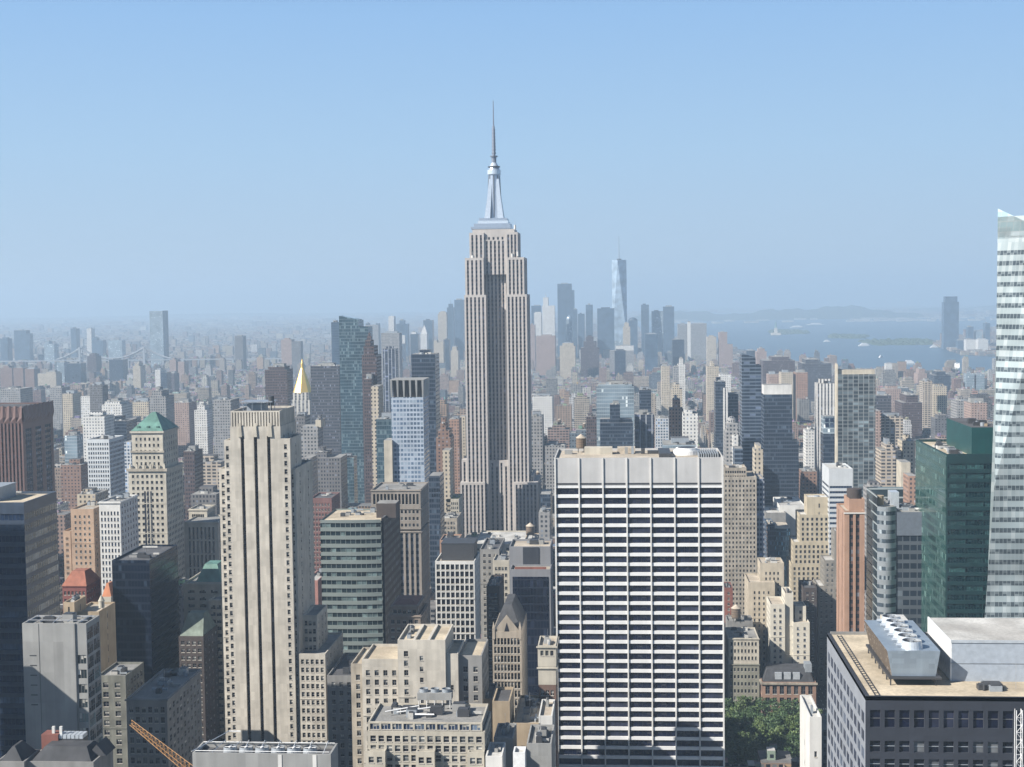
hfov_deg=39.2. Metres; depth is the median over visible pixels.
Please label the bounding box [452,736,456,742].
window
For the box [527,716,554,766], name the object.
building
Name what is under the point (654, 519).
window
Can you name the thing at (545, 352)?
tower
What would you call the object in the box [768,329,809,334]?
island trees
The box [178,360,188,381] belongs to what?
tower
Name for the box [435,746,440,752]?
window
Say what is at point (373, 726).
window
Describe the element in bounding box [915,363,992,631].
glass tower
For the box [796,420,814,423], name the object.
city block
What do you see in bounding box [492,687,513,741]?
building
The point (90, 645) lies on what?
window
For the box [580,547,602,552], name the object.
window
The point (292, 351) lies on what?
tower
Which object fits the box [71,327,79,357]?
tower
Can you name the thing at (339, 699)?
loft block
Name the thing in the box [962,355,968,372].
city block
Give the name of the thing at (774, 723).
plane tree
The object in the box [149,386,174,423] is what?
tower
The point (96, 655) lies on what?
window
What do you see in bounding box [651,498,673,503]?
window
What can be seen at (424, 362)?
tower
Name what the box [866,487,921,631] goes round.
curved glass tower
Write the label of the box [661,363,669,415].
block
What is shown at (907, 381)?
city block
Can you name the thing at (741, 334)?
water
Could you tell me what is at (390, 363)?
tower
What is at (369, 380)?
tower
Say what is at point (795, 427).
city block
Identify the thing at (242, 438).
window
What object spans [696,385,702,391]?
city block
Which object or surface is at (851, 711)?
window
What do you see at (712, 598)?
window
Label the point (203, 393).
city block
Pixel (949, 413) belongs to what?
city block
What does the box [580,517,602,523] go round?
window
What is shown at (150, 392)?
city block
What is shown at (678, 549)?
window
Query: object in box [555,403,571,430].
city block
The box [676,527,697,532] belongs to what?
window
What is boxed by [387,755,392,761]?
window
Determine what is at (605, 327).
tower
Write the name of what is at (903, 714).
window
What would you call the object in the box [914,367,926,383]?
tower
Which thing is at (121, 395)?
city block
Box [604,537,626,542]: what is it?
window
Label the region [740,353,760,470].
tower
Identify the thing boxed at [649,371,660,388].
city block
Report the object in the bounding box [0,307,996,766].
city buildings
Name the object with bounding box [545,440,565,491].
loft block
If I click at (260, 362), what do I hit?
city block
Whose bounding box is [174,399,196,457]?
block
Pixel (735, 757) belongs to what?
plane tree
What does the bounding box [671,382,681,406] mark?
tower
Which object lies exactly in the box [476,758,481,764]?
window
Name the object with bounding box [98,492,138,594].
white block
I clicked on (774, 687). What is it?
window
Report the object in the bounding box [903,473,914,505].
tower
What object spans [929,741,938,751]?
window
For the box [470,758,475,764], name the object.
window
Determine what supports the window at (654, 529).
in the office slab
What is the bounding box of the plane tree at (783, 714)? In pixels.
[765,712,789,746]
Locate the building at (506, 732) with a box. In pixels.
[494,722,516,766]
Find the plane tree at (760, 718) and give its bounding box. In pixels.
[752,716,765,734]
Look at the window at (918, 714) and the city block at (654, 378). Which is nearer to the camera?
the window at (918, 714)
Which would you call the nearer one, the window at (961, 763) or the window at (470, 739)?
the window at (961, 763)
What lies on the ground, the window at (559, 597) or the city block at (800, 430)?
the city block at (800, 430)
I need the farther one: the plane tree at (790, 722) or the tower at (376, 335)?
the tower at (376, 335)
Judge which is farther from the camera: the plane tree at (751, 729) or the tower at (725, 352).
the tower at (725, 352)
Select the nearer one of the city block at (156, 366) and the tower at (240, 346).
the city block at (156, 366)
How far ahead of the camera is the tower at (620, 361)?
3992.59 m
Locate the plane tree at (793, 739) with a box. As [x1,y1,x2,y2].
[786,732,799,750]
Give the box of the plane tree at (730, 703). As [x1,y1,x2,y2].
[725,697,742,710]
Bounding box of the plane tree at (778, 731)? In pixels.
[768,726,795,745]
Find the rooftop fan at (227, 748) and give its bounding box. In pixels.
[223,744,237,752]
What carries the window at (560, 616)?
in the office slab
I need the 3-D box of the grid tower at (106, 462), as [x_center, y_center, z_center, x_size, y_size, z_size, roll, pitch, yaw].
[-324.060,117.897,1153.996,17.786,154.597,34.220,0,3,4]
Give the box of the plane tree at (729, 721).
[725,716,736,729]
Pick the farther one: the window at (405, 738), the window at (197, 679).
the window at (197, 679)
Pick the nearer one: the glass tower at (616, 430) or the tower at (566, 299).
the glass tower at (616, 430)
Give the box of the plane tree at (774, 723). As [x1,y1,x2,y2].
[759,712,787,736]
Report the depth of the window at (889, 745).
325.58 m
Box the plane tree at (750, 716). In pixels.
[740,709,764,738]
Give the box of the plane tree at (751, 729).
[744,720,768,751]
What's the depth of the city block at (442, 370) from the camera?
4243.07 m
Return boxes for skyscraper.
[460,102,540,537]
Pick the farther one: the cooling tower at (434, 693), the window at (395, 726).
the cooling tower at (434, 693)
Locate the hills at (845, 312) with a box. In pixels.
[634,305,923,320]
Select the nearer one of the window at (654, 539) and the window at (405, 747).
the window at (405, 747)
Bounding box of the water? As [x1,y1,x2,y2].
[637,313,996,372]
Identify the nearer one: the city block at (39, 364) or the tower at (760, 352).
the tower at (760, 352)
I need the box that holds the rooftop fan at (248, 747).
[239,744,252,752]
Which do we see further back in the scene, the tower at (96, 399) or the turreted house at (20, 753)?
the tower at (96, 399)
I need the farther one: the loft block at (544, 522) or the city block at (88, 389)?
the city block at (88, 389)
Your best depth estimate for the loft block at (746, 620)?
908.16 m
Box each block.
[0,482,59,757]
[33,389,45,401]
[36,361,43,372]
[54,428,62,436]
[54,463,61,497]
[57,501,68,509]
[57,509,70,554]
[58,550,64,576]
[60,458,87,509]
[62,390,81,435]
[63,501,101,594]
[63,594,116,671]
[64,431,83,463]
[66,427,77,434]
[70,383,84,389]
[70,415,81,428]
[71,389,86,395]
[77,424,82,432]
[77,487,107,505]
[82,411,114,461]
[84,382,93,394]
[89,372,95,381]
[96,375,102,381]
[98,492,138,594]
[100,367,107,378]
[101,662,143,766]
[104,379,112,385]
[108,393,114,398]
[109,382,119,395]
[115,380,122,388]
[117,393,126,398]
[125,666,201,766]
[126,378,132,385]
[126,384,134,398]
[132,397,149,419]
[144,382,153,386]
[146,365,151,374]
[148,388,155,396]
[154,364,160,377]
[169,391,190,401]
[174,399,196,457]
[178,576,188,633]
[179,610,219,741]
[181,373,190,382]
[182,560,225,741]
[184,504,220,578]
[189,366,197,375]
[191,485,219,514]
[192,360,197,366]
[194,401,212,453]
[197,386,211,400]
[200,356,206,368]
[202,375,209,386]
[203,454,224,488]
[204,365,212,375]
[204,398,212,420]
[211,380,219,389]
[213,396,239,456]
[215,353,221,365]
[216,369,223,384]
[219,357,225,370]
[221,383,229,395]
[227,364,233,376]
[228,369,234,384]
[236,358,242,370]
[245,383,250,398]
[248,371,257,388]
[251,385,264,395]
[257,356,263,368]
[264,359,269,368]
[297,362,304,374]
[304,357,309,365]
[305,364,311,372]
[313,492,339,571]
[327,653,357,766]
[351,622,488,766]
[365,701,490,766]
[403,369,410,376]
[430,587,434,599]
[430,600,435,623]
[439,362,445,370]
[440,368,445,373]
[440,373,449,392]
[440,389,446,402]
[440,397,448,427]
[444,512,461,533]
[447,494,463,537]
[449,380,459,392]
[465,532,479,537]
[477,531,525,613]
[480,534,504,638]
[486,575,503,682]
[493,551,509,602]
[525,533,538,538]
[532,393,553,437]
[536,635,558,766]
[539,505,550,538]
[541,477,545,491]
[544,433,547,460]
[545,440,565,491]
[546,370,552,377]
[546,378,557,395]
[547,421,569,448]
[551,366,555,377]
[554,394,560,417]
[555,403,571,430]
[556,375,563,384]
[559,388,566,397]
[564,391,570,403]
[569,391,576,418]
[569,425,585,448]
[570,382,581,395]
[571,367,577,379]
[572,370,577,383]
[574,393,589,428]
[582,386,590,403]
[587,368,592,376]
[590,381,602,390]
[599,367,606,382]
[615,373,622,379]
[623,371,633,383]
[627,364,632,370]
[634,376,648,392]
[634,404,638,418]
[635,393,638,403]
[637,351,643,362]
[639,358,643,370]
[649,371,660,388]
[651,391,655,415]
[652,367,660,371]
[654,415,654,446]
[655,415,668,447]
[656,394,660,414]
[657,381,660,396]
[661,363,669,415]
[662,436,695,447]
[668,353,671,363]
[670,383,672,406]
[673,365,678,382]
[677,357,684,411]
[685,377,694,388]
[685,384,687,398]
[688,400,694,408]
[691,365,696,375]
[694,390,702,398]
[695,355,700,363]
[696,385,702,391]
[701,424,708,437]
[702,393,705,415]
[706,361,718,420]
[708,410,713,447]
[710,432,713,447]
[712,359,717,364]
[719,372,730,391]
[721,366,726,371]
[724,582,732,678]
[724,626,759,711]
[725,615,752,626]
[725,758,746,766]
[731,391,739,409]
[732,361,739,378]
[744,555,783,671]
[754,743,791,766]
[759,661,817,716]
[760,354,794,391]
[766,371,778,383]
[766,587,809,662]
[779,370,792,418]
[784,349,790,358]
[792,419,797,439]
[793,369,807,420]
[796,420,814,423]
[797,397,809,420]
[798,357,831,411]
[798,423,814,436]
[798,435,802,445]
[798,580,816,693]
[799,353,805,361]
[799,442,802,452]
[799,459,802,467]
[799,466,816,502]
[800,695,821,766]
[811,401,814,412]
[813,527,835,684]
[814,349,819,358]
[822,462,852,554]
[827,614,1023,766]
[829,356,836,364]
[832,376,834,391]
[841,361,847,368]
[848,363,854,368]
[863,481,881,589]
[874,366,882,377]
[876,376,879,386]
[880,385,900,411]
[881,369,895,385]
[892,362,897,377]
[895,391,921,437]
[897,361,905,370]
[898,386,912,392]
[900,376,913,388]
[903,367,913,379]
[903,416,911,438]
[913,361,921,371]
[931,410,948,438]
[943,367,950,372]
[945,361,953,371]
[946,371,955,377]
[947,410,950,417]
[948,389,953,397]
[951,378,960,391]
[957,387,972,398]
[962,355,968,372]
[964,397,986,420]
[965,391,992,417]
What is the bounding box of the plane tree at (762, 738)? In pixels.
[747,734,772,753]
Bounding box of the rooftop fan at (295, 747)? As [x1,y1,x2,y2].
[287,745,300,752]
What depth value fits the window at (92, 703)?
420.20 m
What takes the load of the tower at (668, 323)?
on the ground
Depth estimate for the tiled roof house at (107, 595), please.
768.60 m
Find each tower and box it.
[0,337,12,363]
[0,364,15,387]
[0,386,32,402]
[0,400,54,490]
[13,366,28,386]
[14,330,33,360]
[22,612,102,749]
[25,367,39,388]
[38,370,61,387]
[44,340,58,364]
[49,385,69,428]
[57,361,69,382]
[66,362,86,382]
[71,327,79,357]
[81,381,107,424]
[87,328,94,355]
[87,353,101,371]
[87,435,125,497]
[92,337,105,356]
[102,398,132,417]
[108,340,125,359]
[109,358,127,380]
[112,545,179,683]
[114,415,136,441]
[124,440,131,491]
[126,412,185,578]
[133,361,145,387]
[149,311,168,367]
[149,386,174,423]
[155,368,171,388]
[169,358,179,372]
[170,371,179,391]
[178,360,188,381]
[183,445,203,520]
[219,396,342,742]
[234,335,246,369]
[265,363,292,405]
[281,338,302,375]
[291,360,311,423]
[295,412,309,433]
[300,415,324,459]
[303,455,317,495]
[311,362,341,453]
[315,446,347,508]
[331,320,339,364]
[339,316,372,502]
[344,453,357,502]
[362,332,381,502]
[364,373,374,502]
[365,322,380,353]
[370,482,430,623]
[371,384,382,487]
[376,412,391,484]
[381,331,402,402]
[383,346,398,411]
[384,438,392,481]
[387,595,428,643]
[388,316,395,330]
[390,377,429,557]
[396,319,409,355]
[402,335,405,360]
[410,331,419,353]
[411,349,439,473]
[417,687,452,708]
[420,325,428,348]
[423,319,433,352]
[429,472,444,599]
[434,339,444,362]
[435,538,480,642]
[436,417,454,493]
[438,311,447,341]
[442,448,452,511]
[443,338,450,369]
[447,304,454,349]
[449,415,461,493]
[451,345,459,377]
[454,299,464,359]
[460,415,466,458]
[492,594,527,716]
[509,538,553,694]
[530,323,535,366]
[531,305,541,324]
[531,411,544,484]
[534,312,541,335]
[536,334,555,374]
[540,489,552,538]
[542,297,554,334]
[557,283,574,356]
[560,342,575,379]
[566,316,572,342]
[573,308,577,357]
[578,313,584,357]
[581,335,598,377]
[586,303,592,335]
[586,412,596,445]
[596,380,633,445]
[597,307,614,357]
[600,400,632,447]
[610,345,633,372]
[612,256,626,349]
[615,349,625,379]
[623,322,629,344]
[628,317,637,357]
[634,409,653,447]
[639,386,650,411]
[641,304,648,354]
[645,333,657,375]
[651,310,662,355]
[663,305,673,355]
[669,395,682,439]
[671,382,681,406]
[672,338,683,377]
[677,323,687,358]
[682,405,697,447]
[687,321,706,359]
[706,335,715,364]
[714,377,737,455]
[718,331,732,365]
[723,387,727,456]
[724,416,739,463]
[724,464,764,614]
[732,434,737,463]
[733,446,742,463]
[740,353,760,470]
[745,349,755,356]
[752,442,762,475]
[755,347,766,363]
[761,384,798,504]
[764,519,789,586]
[786,494,828,600]
[803,426,814,468]
[815,378,833,493]
[820,415,834,493]
[835,363,875,496]
[836,488,864,631]
[864,614,941,685]
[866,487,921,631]
[875,409,880,446]
[875,437,900,486]
[876,391,890,411]
[881,412,902,447]
[884,362,891,368]
[896,459,909,486]
[897,434,914,474]
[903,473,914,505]
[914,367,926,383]
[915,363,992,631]
[919,378,931,429]
[929,369,950,395]
[932,383,946,416]
[941,296,958,348]
[951,396,967,417]
[956,339,963,348]
[963,371,974,388]
[964,338,975,349]
[966,326,973,338]
[974,330,981,338]
[974,373,984,389]
[976,338,987,350]
[983,322,989,343]
[985,209,1023,617]
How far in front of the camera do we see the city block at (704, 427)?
2596.15 m
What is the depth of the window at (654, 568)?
548.18 m
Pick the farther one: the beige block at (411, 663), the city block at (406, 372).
the city block at (406, 372)
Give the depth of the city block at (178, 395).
2995.64 m
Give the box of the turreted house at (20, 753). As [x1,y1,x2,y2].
[0,740,39,766]
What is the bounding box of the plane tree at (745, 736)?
[736,731,754,742]
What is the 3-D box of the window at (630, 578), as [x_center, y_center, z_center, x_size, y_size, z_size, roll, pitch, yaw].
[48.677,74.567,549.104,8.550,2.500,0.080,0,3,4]
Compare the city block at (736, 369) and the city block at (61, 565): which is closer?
the city block at (61, 565)
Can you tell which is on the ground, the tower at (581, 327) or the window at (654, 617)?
the tower at (581, 327)
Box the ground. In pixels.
[0,304,996,356]
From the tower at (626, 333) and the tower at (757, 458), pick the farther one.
the tower at (626, 333)
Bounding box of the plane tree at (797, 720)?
[794,716,799,731]
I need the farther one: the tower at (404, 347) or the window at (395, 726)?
the tower at (404, 347)
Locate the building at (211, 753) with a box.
[191,731,337,766]
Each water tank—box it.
[526,523,534,538]
[576,434,585,451]
[731,604,740,621]
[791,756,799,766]
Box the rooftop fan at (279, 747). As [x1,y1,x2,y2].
[271,745,284,752]
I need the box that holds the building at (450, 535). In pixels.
[440,532,461,552]
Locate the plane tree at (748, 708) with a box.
[746,706,762,714]
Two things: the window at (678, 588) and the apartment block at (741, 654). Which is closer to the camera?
the window at (678, 588)
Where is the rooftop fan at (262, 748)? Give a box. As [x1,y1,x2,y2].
[255,744,268,752]
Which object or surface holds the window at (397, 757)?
in the beige block at (458, 734)
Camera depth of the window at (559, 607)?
551.94 m
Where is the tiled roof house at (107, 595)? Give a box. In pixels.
[102,581,112,601]
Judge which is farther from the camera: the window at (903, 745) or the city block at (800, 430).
the city block at (800, 430)
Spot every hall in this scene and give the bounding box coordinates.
[764,505,785,521]
[773,496,803,534]
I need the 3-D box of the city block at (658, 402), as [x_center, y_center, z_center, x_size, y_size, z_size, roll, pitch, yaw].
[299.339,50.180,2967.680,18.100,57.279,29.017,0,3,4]
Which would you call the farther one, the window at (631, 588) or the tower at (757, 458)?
the tower at (757, 458)
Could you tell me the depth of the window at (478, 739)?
439.83 m
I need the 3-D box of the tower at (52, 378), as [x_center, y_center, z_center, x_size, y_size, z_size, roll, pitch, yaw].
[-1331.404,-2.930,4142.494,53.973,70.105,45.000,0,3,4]
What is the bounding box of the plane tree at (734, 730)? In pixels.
[725,725,742,739]
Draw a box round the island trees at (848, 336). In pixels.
[828,333,869,338]
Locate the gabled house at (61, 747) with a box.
[27,726,115,766]
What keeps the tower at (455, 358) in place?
on the ground
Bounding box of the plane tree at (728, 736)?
[725,730,735,745]
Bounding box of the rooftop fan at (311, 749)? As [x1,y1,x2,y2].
[303,745,316,753]
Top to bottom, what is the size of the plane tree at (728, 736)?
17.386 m
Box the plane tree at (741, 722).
[725,710,751,731]
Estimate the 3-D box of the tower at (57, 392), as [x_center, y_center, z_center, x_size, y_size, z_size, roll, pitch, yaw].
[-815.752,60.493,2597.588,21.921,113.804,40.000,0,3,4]
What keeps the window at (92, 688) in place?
in the concrete tower at (62, 669)
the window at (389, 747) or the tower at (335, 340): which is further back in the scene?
the tower at (335, 340)
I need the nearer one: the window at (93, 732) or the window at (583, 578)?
the window at (93, 732)
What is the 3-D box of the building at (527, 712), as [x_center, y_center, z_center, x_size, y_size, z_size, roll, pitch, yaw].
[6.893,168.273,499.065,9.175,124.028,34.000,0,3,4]
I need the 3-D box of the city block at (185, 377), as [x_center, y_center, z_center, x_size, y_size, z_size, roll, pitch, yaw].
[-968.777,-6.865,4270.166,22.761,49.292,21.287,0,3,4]
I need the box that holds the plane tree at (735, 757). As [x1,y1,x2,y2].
[726,745,757,763]
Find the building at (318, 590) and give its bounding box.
[315,566,321,604]
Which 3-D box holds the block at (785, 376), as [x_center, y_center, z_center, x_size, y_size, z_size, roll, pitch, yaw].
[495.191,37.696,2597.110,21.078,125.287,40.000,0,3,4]
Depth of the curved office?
716.58 m
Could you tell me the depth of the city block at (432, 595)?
986.51 m
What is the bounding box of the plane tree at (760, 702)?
[751,697,778,715]
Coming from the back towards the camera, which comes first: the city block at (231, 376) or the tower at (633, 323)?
the tower at (633, 323)
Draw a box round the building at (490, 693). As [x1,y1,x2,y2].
[484,683,497,741]
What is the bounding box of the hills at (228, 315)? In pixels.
[0,312,530,319]
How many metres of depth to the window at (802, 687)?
864.72 m
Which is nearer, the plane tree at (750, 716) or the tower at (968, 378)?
the plane tree at (750, 716)
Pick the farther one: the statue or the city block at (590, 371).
the statue
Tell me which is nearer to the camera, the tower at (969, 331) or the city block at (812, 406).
the city block at (812, 406)
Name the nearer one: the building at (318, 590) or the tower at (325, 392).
the building at (318, 590)
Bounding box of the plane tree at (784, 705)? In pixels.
[776,698,799,718]
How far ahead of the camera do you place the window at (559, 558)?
550.73 m
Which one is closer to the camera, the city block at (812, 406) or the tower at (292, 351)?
the city block at (812, 406)
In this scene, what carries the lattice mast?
on the ground
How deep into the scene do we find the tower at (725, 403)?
1730.91 m
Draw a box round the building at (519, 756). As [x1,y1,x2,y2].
[513,746,525,766]
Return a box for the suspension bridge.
[0,347,281,368]
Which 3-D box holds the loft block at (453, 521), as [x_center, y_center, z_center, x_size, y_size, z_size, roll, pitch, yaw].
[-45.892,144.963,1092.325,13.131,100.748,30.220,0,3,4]
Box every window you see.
[78,655,85,663]
[78,670,86,677]
[79,684,86,692]
[79,699,87,706]
[80,713,87,721]
[80,728,88,736]
[87,625,92,639]
[87,640,93,653]
[88,654,93,668]
[88,669,93,682]
[89,684,94,697]
[89,698,94,711]
[90,713,95,726]
[90,726,95,739]
[93,622,98,635]
[94,636,99,649]
[94,650,99,663]
[95,665,99,678]
[95,679,100,693]
[96,693,101,707]
[96,708,101,721]
[96,722,101,735]
[103,692,108,697]
[104,711,109,716]
[104,720,109,725]
[104,730,109,735]
[108,439,124,497]
[115,692,120,697]
[115,711,120,716]
[116,730,121,735]
[116,749,121,754]
[117,739,121,744]
[117,758,121,763]
[122,499,136,551]
[128,670,142,695]
[139,434,183,575]
[169,679,199,766]
[205,631,218,740]
[224,412,341,742]
[368,757,373,763]
[370,723,379,729]
[370,735,375,742]
[376,757,381,763]
[378,736,383,742]
[381,724,390,729]
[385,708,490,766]
[386,736,391,742]
[386,745,391,751]
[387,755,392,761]
[392,724,401,729]
[394,736,400,742]
[395,745,399,751]
[395,755,400,761]
[402,736,408,742]
[403,745,408,752]
[403,755,408,761]
[404,724,412,730]
[411,736,416,742]
[411,746,416,752]
[411,755,415,761]
[414,724,424,730]
[418,757,423,763]
[419,736,424,742]
[426,724,435,730]
[426,757,431,763]
[427,736,432,742]
[435,736,440,742]
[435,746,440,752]
[436,755,441,762]
[437,724,446,730]
[443,736,448,742]
[443,746,449,752]
[443,755,449,762]
[448,724,457,730]
[451,746,457,752]
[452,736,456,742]
[452,756,457,762]
[459,724,468,730]
[460,736,465,743]
[460,746,465,752]
[460,756,465,762]
[468,736,473,743]
[470,724,480,730]
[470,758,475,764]
[476,737,481,743]
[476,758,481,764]
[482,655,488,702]
[556,488,577,493]
[556,498,578,503]
[556,508,578,513]
[556,517,578,523]
[557,527,578,532]
[557,537,578,542]
[557,547,578,552]
[557,556,578,561]
[557,566,578,571]
[557,576,578,581]
[557,585,578,590]
[557,595,579,600]
[557,605,579,610]
[558,614,579,619]
[558,624,579,629]
[558,624,722,765]
[580,488,601,493]
[580,498,601,503]
[580,508,601,513]
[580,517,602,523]
[580,527,602,532]
[580,537,602,542]
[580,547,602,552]
[581,556,602,561]
[581,566,602,571]
[581,576,602,581]
[581,585,602,590]
[581,595,602,600]
[581,605,602,610]
[581,614,602,620]
[581,624,603,629]
[604,488,625,493]
[604,498,625,503]
[604,507,625,513]
[604,517,625,523]
[604,527,625,532]
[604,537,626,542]
[604,547,626,552]
[604,556,626,561]
[604,566,626,571]
[604,576,626,581]
[604,585,626,591]
[605,595,626,600]
[605,605,626,610]
[605,614,626,620]
[627,488,649,493]
[628,498,649,503]
[628,507,649,513]
[628,517,649,522]
[628,527,649,532]
[628,537,649,542]
[628,547,649,552]
[628,556,650,561]
[628,566,650,571]
[628,576,650,581]
[628,585,650,591]
[628,595,650,600]
[628,605,650,610]
[628,615,650,620]
[651,488,673,493]
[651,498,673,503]
[652,507,673,513]
[652,517,673,522]
[652,527,673,532]
[652,537,673,542]
[652,547,673,552]
[652,556,673,561]
[652,566,673,571]
[652,576,673,581]
[652,586,674,591]
[652,595,674,600]
[652,605,674,610]
[652,615,674,620]
[675,488,697,493]
[675,498,697,503]
[675,507,697,513]
[676,517,697,522]
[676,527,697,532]
[676,537,697,542]
[676,547,697,552]
[676,556,697,561]
[676,566,697,571]
[676,576,697,581]
[676,586,697,591]
[676,595,697,600]
[676,605,698,610]
[676,615,698,620]
[699,488,721,493]
[699,497,721,503]
[700,507,721,513]
[700,517,721,522]
[700,527,721,532]
[700,537,721,542]
[700,547,721,552]
[700,556,721,562]
[700,566,721,571]
[700,576,721,581]
[700,586,721,591]
[700,595,721,601]
[700,605,721,610]
[700,615,722,620]
[725,504,754,614]
[765,686,769,694]
[772,686,776,694]
[780,686,783,694]
[787,686,790,694]
[789,502,817,599]
[794,686,798,694]
[801,686,805,694]
[808,686,812,694]
[817,532,831,680]
[828,729,845,766]
[850,690,852,702]
[850,707,852,720]
[850,724,852,737]
[850,741,852,754]
[870,710,879,726]
[870,741,879,750]
[870,759,879,766]
[885,710,894,726]
[885,741,894,750]
[885,759,893,766]
[899,710,908,726]
[899,741,908,751]
[899,759,908,766]
[914,710,923,726]
[914,741,923,751]
[914,759,923,766]
[929,710,938,726]
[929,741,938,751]
[929,759,938,766]
[943,741,952,751]
[943,760,952,766]
[944,711,953,726]
[958,711,967,727]
[958,742,967,751]
[958,760,967,766]
[973,711,982,727]
[973,742,982,751]
[973,760,982,766]
[988,711,997,727]
[988,742,997,752]
[988,760,997,766]
[1003,711,1012,727]
[1003,742,1012,752]
[1003,760,1011,766]
[1017,742,1023,752]
[1017,760,1023,766]
[1018,711,1023,727]
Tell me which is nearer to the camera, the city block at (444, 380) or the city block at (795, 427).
the city block at (795, 427)
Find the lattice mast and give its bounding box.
[1014,710,1022,766]
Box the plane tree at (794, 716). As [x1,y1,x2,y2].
[783,711,799,726]
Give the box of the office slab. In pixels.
[554,446,724,766]
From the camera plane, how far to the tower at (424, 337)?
5240.77 m
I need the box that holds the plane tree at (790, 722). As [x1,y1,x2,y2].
[783,718,799,734]
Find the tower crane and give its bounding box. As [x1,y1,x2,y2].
[130,720,192,766]
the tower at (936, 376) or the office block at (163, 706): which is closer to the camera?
the office block at (163, 706)
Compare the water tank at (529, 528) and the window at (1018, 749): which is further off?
the water tank at (529, 528)
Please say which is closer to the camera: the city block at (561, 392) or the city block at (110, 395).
the city block at (561, 392)
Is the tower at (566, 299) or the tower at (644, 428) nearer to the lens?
the tower at (644, 428)
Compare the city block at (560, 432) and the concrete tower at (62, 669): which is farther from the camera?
the city block at (560, 432)
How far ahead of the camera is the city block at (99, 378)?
3672.19 m
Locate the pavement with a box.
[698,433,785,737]
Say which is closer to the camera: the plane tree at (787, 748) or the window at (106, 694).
the window at (106, 694)
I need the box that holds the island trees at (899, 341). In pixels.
[858,338,935,345]
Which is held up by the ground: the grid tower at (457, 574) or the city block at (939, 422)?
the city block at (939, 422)
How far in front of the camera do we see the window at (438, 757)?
441.12 m
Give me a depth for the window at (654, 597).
548.85 m
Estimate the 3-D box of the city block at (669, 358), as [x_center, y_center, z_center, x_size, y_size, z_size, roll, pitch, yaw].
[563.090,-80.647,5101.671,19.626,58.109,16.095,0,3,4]
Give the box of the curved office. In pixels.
[320,500,400,653]
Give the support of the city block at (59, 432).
on the ground
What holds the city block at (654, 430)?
on the ground
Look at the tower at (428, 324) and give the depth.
5739.86 m
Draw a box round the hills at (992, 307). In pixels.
[892,305,996,310]
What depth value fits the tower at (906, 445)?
1283.36 m
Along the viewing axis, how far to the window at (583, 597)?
551.00 m
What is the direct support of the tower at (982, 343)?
on the ground
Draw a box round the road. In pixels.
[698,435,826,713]
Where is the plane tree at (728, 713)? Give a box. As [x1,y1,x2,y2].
[725,707,743,719]
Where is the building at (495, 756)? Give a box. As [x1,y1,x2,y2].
[485,742,505,766]
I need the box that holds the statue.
[771,320,780,334]
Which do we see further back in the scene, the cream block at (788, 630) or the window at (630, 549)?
the cream block at (788, 630)
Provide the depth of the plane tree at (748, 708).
844.51 m
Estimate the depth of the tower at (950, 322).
6563.19 m
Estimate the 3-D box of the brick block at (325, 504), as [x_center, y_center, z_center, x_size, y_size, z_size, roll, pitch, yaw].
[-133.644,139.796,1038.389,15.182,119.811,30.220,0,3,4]
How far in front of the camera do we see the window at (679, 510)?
546.17 m
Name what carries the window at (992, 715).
in the office block at (962, 713)
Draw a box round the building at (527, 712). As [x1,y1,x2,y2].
[513,695,544,766]
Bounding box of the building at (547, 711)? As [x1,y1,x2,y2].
[539,697,555,766]
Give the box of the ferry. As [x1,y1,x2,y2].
[905,360,914,364]
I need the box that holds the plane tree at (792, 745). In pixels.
[780,741,799,757]
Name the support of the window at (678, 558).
in the office slab
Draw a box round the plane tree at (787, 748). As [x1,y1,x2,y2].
[777,745,795,757]
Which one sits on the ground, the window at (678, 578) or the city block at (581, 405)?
the city block at (581, 405)
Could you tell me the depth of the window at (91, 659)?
419.18 m
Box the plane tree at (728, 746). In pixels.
[725,738,741,759]
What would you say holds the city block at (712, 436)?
on the ground
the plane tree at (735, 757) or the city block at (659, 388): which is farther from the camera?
the city block at (659, 388)
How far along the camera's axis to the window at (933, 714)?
324.47 m
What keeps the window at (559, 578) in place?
in the office slab
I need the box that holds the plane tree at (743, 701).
[735,695,761,710]
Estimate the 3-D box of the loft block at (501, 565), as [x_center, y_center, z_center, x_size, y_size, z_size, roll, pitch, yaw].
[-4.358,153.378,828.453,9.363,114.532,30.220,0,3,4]
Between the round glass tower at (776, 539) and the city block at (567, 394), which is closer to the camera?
the round glass tower at (776, 539)
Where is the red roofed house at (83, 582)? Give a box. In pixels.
[62,568,100,612]
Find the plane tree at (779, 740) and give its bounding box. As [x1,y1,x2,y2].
[767,734,788,748]
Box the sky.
[0,0,1023,316]
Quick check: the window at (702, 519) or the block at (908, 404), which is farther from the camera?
the block at (908, 404)

